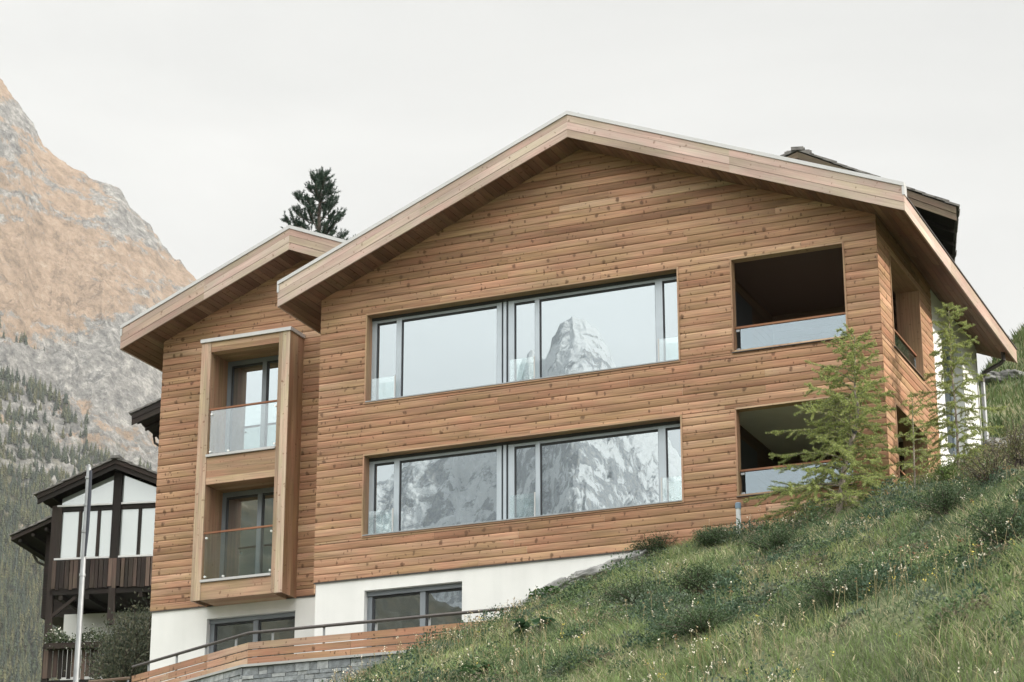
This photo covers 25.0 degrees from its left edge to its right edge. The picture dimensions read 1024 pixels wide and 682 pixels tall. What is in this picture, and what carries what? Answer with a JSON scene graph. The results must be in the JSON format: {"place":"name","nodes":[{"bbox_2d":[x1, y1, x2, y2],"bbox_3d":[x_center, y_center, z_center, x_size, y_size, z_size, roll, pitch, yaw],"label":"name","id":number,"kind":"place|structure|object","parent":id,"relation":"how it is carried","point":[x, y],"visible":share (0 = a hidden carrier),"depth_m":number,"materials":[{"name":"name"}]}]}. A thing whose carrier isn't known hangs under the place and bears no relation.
{"place":"outdoors","nodes":[
{"label":"outdoors","id":0,"kind":"place"},
{"bbox_2d":[0,79,195,676],"bbox_3d":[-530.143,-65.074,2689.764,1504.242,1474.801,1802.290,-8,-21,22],"label":"mountain","id":1,"kind":"structure","parent":0,"point":[89,266],"depth_m":3013.75,"materials":[{"name":"stone"}]},
{"bbox_2d":[1,665,6,681],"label":"conifer","id":2,"kind":"object","parent":1,"relation":"on","point":[4,672],"visible":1,"depth_m":1784.27,"materials":[{"name":"green plant"}]},
{"bbox_2d":[15,624,20,644],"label":"conifer","id":3,"kind":"object","parent":1,"relation":"on","point":[18,636],"visible":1,"depth_m":1890.93,"materials":[{"name":"green plant"}]},
{"bbox_2d":[16,628,24,650],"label":"conifer","id":4,"kind":"object","parent":1,"relation":"on","point":[20,640],"visible":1,"depth_m":1889.56,"materials":[{"name":"green plant"}]},
{"bbox_2d":[26,660,30,677],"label":"conifer","id":5,"kind":"object","parent":1,"relation":"on","point":[27,664],"visible":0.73,"depth_m":1853.30,"materials":[{"name":"green plant"}]},
{"bbox_2d":[31,578,35,594],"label":"conifer","id":6,"kind":"object","parent":1,"relation":"on","point":[33,586],"visible":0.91,"depth_m":2012.75,"materials":[{"name":"green plant"}]},
{"bbox_2d":[30,623,37,644],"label":"conifer","id":7,"kind":"object","parent":1,"relation":"on","point":[34,632],"visible":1,"depth_m":1897.51,"materials":[{"name":"green plant"}]},
{"bbox_2d":[30,624,37,642],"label":"conifer","id":8,"kind":"object","parent":1,"relation":"on","point":[33,633],"visible":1,"depth_m":1898.65,"materials":[{"name":"green plant"}]},
{"bbox_2d":[36,654,41,672],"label":"conifer","id":9,"kind":"object","parent":1,"relation":"on","point":[40,660],"visible":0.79,"depth_m":1871.37,"materials":[{"name":"green plant"}]},
{"bbox_2d":[37,645,42,661],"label":"conifer","id":10,"kind":"object","parent":1,"relation":"on","point":[38,656],"visible":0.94,"depth_m":1883.87,"materials":[{"name":"green plant"}]},
{"bbox_2d":[39,622,42,639],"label":"conifer","id":11,"kind":"object","parent":1,"relation":"on","point":[41,628],"visible":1,"depth_m":1905.86,"materials":[{"name":"green plant"}]},
{"bbox_2d":[0,319,156,681],"bbox_3d":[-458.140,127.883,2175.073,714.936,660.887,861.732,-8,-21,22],"label":"conifer forest","id":12,"kind":"object","parent":1,"relation":"on","point":[33,511],"visible":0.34,"depth_m":2300.56,"materials":[{"name":"green plant"}]},
{"bbox_2d":[0,0,1023,374],"label":"sky","id":13,"kind":"structure","parent":0,"point":[207,116],"materials":[{"name":"white"}]},
{"bbox_2d":[337,337,1023,681],"bbox_3d":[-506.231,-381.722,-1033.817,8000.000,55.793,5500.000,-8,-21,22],"label":"ground","id":14,"kind":"structure","parent":0,"point":[808,658],"depth_m":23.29,"materials":[{"name":"green plant"}]},
{"bbox_2d":[73,464,91,681],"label":"flagpole","id":15,"kind":"object","parent":14,"relation":"on","point":[86,518],"visible":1,"depth_m":36.12,"materials":[{"name":"metal"}]},
{"bbox_2d":[9,455,156,681],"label":"old chalet","id":16,"kind":"object","parent":14,"relation":"on","point":[119,557],"visible":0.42,"depth_m":75.35,"materials":[{"name":"wood"}]},
{"bbox_2d":[43,622,117,650],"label":"potted flowers","id":17,"kind":"object","parent":16,"relation":"on","point":[63,638],"visible":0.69,"depth_m":74.01,"materials":[{"name":"green plant"}]},
{"bbox_2d":[64,588,151,681],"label":"willow bush","id":18,"kind":"object","parent":14,"relation":"on","point":[123,657],"visible":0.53,"depth_m":52.24,"materials":[{"name":"green plant"}]},
{"bbox_2d":[128,398,160,446],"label":"old barn","id":19,"kind":"structure","parent":14,"relation":"on","point":[147,416],"depth_m":82.44,"materials":[{"name":"wood"}]},
{"bbox_2d":[180,649,419,681],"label":"stone wall","id":20,"kind":"structure","parent":14,"relation":"on","point":[311,670],"depth_m":40.97,"materials":[{"name":"stone"}]},
{"bbox_2d":[88,676,129,681],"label":"handrail","id":21,"kind":"object","parent":20,"relation":"attached to","point":[115,679],"visible":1,"depth_m":44.59,"materials":[{"name":"wood"}]},
{"bbox_2d":[131,606,522,681],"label":"railing","id":22,"kind":"object","parent":20,"relation":"on","point":[376,642],"visible":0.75,"depth_m":41.25,"materials":[{"name":"wood"}]},
{"bbox_2d":[280,166,355,239],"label":"pine tree","id":23,"kind":"object","parent":14,"relation":"on","point":[321,187],"visible":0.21,"depth_m":74.91,"materials":[{"name":"green plant"}]},
{"bbox_2d":[458,662,509,676],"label":"broadleaf plant","id":24,"kind":"object","parent":14,"relation":"on","point":[471,666],"visible":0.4,"depth_m":28.43,"materials":[{"name":"green plant"}]},
{"bbox_2d":[499,577,569,616],"bbox_3d":[0.235,4.883,41.498,2.540,0.387,0.626,-34,-28,11],"label":"rock slab","id":25,"kind":"object","parent":14,"relation":"on","point":[563,580],"visible":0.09,"depth_m":41.17,"materials":[{"name":"grey stone"}]},
{"bbox_2d":[511,616,558,634],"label":"broadleaf plant","id":26,"kind":"object","parent":14,"relation":"on","point":[535,622],"visible":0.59,"depth_m":31.88,"materials":[{"name":"green plant"}]},
{"bbox_2d":[528,585,563,597],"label":"broadleaf plant","id":27,"kind":"object","parent":14,"relation":"on","point":[546,588],"visible":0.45,"depth_m":40.49,"materials":[{"name":"green plant"}]},
{"bbox_2d":[120,111,1016,681],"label":"timber house","id":28,"kind":"structure","parent":14,"relation":"on","point":[566,343],"depth_m":43.57,"materials":[{"name":"brown wood"}]},
{"bbox_2d":[190,326,307,606],"bbox_3d":[-5.301,2.567,46.817,2.130,5.505,0.858,-8,-21,22],"label":"bay window","id":29,"kind":"structure","parent":28,"relation":"in","point":[245,532],"depth_m":46.74,"materials":[{"name":"wood"}]},
{"bbox_2d":[208,612,294,668],"bbox_3d":[-5.157,6.280,45.906,2.020,1.629,0.100,-8,-21,22],"label":"window","id":30,"kind":"structure","parent":28,"relation":"in","point":[224,628],"depth_m":46.13,"materials":[{"name":"grey glass"}]},
{"bbox_2d":[367,582,461,646],"bbox_3d":[-1.784,5.312,42.738,2.020,1.509,0.100,-8,-21,22],"label":"window","id":31,"kind":"structure","parent":28,"relation":"in","point":[443,598],"depth_m":42.89,"materials":[{"name":"grey glass"}]},
{"bbox_2d":[361,415,684,539],"bbox_3d":[0.168,2.571,42.722,6.460,1.636,0.345,-8,-21,22],"label":"window","id":32,"kind":"structure","parent":28,"relation":"in","point":[637,463],"depth_m":42.79,"materials":[{"name":"grey glass"}]},
{"bbox_2d":[364,267,684,406],"bbox_3d":[0.168,-0.030,43.612,6.460,1.842,0.345,-8,-21,22],"label":"window","id":33,"kind":"structure","parent":28,"relation":"in","point":[629,321],"depth_m":43.69,"materials":[{"name":"grey glass"}]},
{"bbox_2d":[942,345,955,454],"bbox_3d":[8.576,1.216,45.890,0.060,2.600,1.800,-8,-21,22],"label":"window","id":34,"kind":"structure","parent":28,"relation":"in","point":[952,451],"depth_m":46.41,"materials":[{"name":"metal"}]},
{"bbox_2d":[561,549,647,588],"bbox_3d":[1.620,4.135,41.130,1.900,0.339,0.586,-23,-25,13],"label":"rock slab","id":35,"kind":"object","parent":14,"relation":"on","point":[581,574],"visible":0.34,"depth_m":40.94,"materials":[{"name":"grey stone"}]},
{"bbox_2d":[587,574,682,605],"bbox_3d":[1.724,3.604,32.967,1.185,0.638,1.202,11,-22,-30],"label":"shrub","id":36,"kind":"object","parent":14,"relation":"on","point":[616,593],"visible":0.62,"depth_m":32.94,"materials":[{"name":"green plant"}]},
{"bbox_2d":[626,530,681,554],"bbox_3d":[2.547,3.680,41.088,1.116,0.658,1.040,8,-21,-23],"label":"shrub","id":37,"kind":"object","parent":14,"relation":"on","point":[639,546],"visible":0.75,"depth_m":40.94,"materials":[{"name":"green plant"}]},
{"bbox_2d":[321,435,1023,681],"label":"herb cover","id":38,"kind":"object","parent":14,"relation":"on","point":[581,591],"visible":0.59,"depth_m":29.97,"materials":[{"name":"green plant"}]},
{"bbox_2d":[326,439,1023,681],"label":"wildflowers","id":39,"kind":"object","parent":14,"relation":"on","point":[583,636],"visible":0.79,"depth_m":27.89,"materials":[{"name":"green plant"}]},
{"bbox_2d":[644,599,745,639],"bbox_3d":[2.199,3.297,26.955,1.297,0.546,1.331,-18,-26,42],"label":"shrub","id":40,"kind":"object","parent":14,"relation":"on","point":[701,617],"visible":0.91,"depth_m":26.87,"materials":[{"name":"green plant"}]},
{"bbox_2d":[657,561,736,594],"bbox_3d":[2.654,3.392,32.560,1.288,0.562,1.119,2,-19,-6],"label":"shrub","id":41,"kind":"object","parent":14,"relation":"on","point":[695,577],"visible":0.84,"depth_m":32.46,"materials":[{"name":"green plant"}]},
{"bbox_2d":[688,523,737,548],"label":"shrub","id":42,"kind":"object","parent":14,"relation":"on","point":[711,537],"visible":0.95,"depth_m":38.22,"materials":[{"name":"green plant"}]},
{"bbox_2d":[735,502,740,530],"bbox_3d":[3.906,3.149,39.718,0.100,0.745,0.100,-8,-21,22],"label":"vent pipe","id":43,"kind":"object","parent":14,"relation":"on","point":[738,509],"visible":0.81,"depth_m":39.75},
{"bbox_2d":[733,522,816,556],"bbox_3d":[4.110,3.115,35.283,1.250,0.601,1.330,-8,-21,22],"label":"shrub","id":44,"kind":"object","parent":14,"relation":"on","point":[777,539],"visible":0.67,"depth_m":35.08,"materials":[{"name":"green plant"}]},
{"bbox_2d":[742,323,912,523],"bbox_3d":[5.222,1.444,39.200,2.867,3.590,3.158,-8,-21,22],"label":"larch sapling","id":45,"kind":"object","parent":14,"relation":"on","point":[850,451],"visible":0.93,"depth_m":39.10,"materials":[{"name":"green plant"}]},
{"bbox_2d":[785,564,877,608],"bbox_3d":[3.543,2.787,25.321,1.421,0.590,1.221,8,-21,-23],"label":"shrub","id":46,"kind":"object","parent":14,"relation":"on","point":[829,592],"visible":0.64,"depth_m":25.13,"materials":[{"name":"green plant"}]},
{"bbox_2d":[780,146,959,261],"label":"old chalet","id":47,"kind":"object","parent":14,"relation":"on","point":[940,215],"visible":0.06,"depth_m":66.58,"materials":[{"name":"wood"}]},
{"bbox_2d":[881,392,951,486],"bbox_3d":[6.813,1.812,39.202,1.012,1.879,1.112,6,-20,-17],"label":"larch sapling","id":48,"kind":"object","parent":14,"relation":"on","point":[913,430],"visible":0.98,"depth_m":39.19,"materials":[{"name":"green plant"}]},
{"bbox_2d":[924,455,971,482],"bbox_3d":[7.396,2.250,38.955,0.965,0.671,0.828,5,-20,-14],"label":"shrub","id":49,"kind":"object","parent":14,"relation":"on","point":[944,470],"visible":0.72,"depth_m":38.83,"materials":[{"name":"green plant"}]},
{"bbox_2d":[890,477,1006,521],"bbox_3d":[5.908,2.129,31.297,1.702,0.703,1.409,-16,-25,39],"label":"shrub","id":50,"kind":"object","parent":14,"relation":"on","point":[945,497],"visible":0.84,"depth_m":31.28,"materials":[{"name":"green plant"}]},
{"bbox_2d":[896,302,1006,478],"bbox_3d":[7.750,0.913,40.719,1.960,3.441,1.748,-8,-21,22],"label":"larch sapling","id":51,"kind":"object","parent":14,"relation":"on","point":[974,429],"visible":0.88,"depth_m":40.63,"materials":[{"name":"green plant"}]},
{"bbox_2d":[926,498,1023,551],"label":"shrub","id":52,"kind":"object","parent":14,"relation":"on","point":[1000,526],"visible":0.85,"depth_m":25.14,"materials":[{"name":"green plant"}]},
{"bbox_2d":[952,435,1023,485],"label":"shrub","id":53,"kind":"object","parent":14,"relation":"on","point":[993,464],"visible":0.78,"depth_m":34.65,"materials":[{"name":"green plant"}]},
{"bbox_2d":[975,406,1023,470],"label":"shrub","id":54,"kind":"object","parent":14,"relation":"on","point":[1019,460],"visible":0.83,"depth_m":35.85,"materials":[{"name":"green plant"}]},
{"bbox_2d":[978,322,1023,442],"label":"grass","id":55,"kind":"structure","parent":14,"relation":"on","point":[999,394],"depth_m":55.76,"materials":[{"name":"green plant"}]},
{"bbox_2d":[978,369,1023,385],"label":"rock","id":56,"kind":"object","parent":14,"relation":"on","point":[994,375],"visible":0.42,"depth_m":58.34,"materials":[{"name":"stone"}]},
{"bbox_2d":[982,434,1022,455],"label":"rock","id":57,"kind":"object","parent":14,"relation":"on","point":[992,440],"visible":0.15,"depth_m":44.41,"materials":[{"name":"stone"}]}
]}

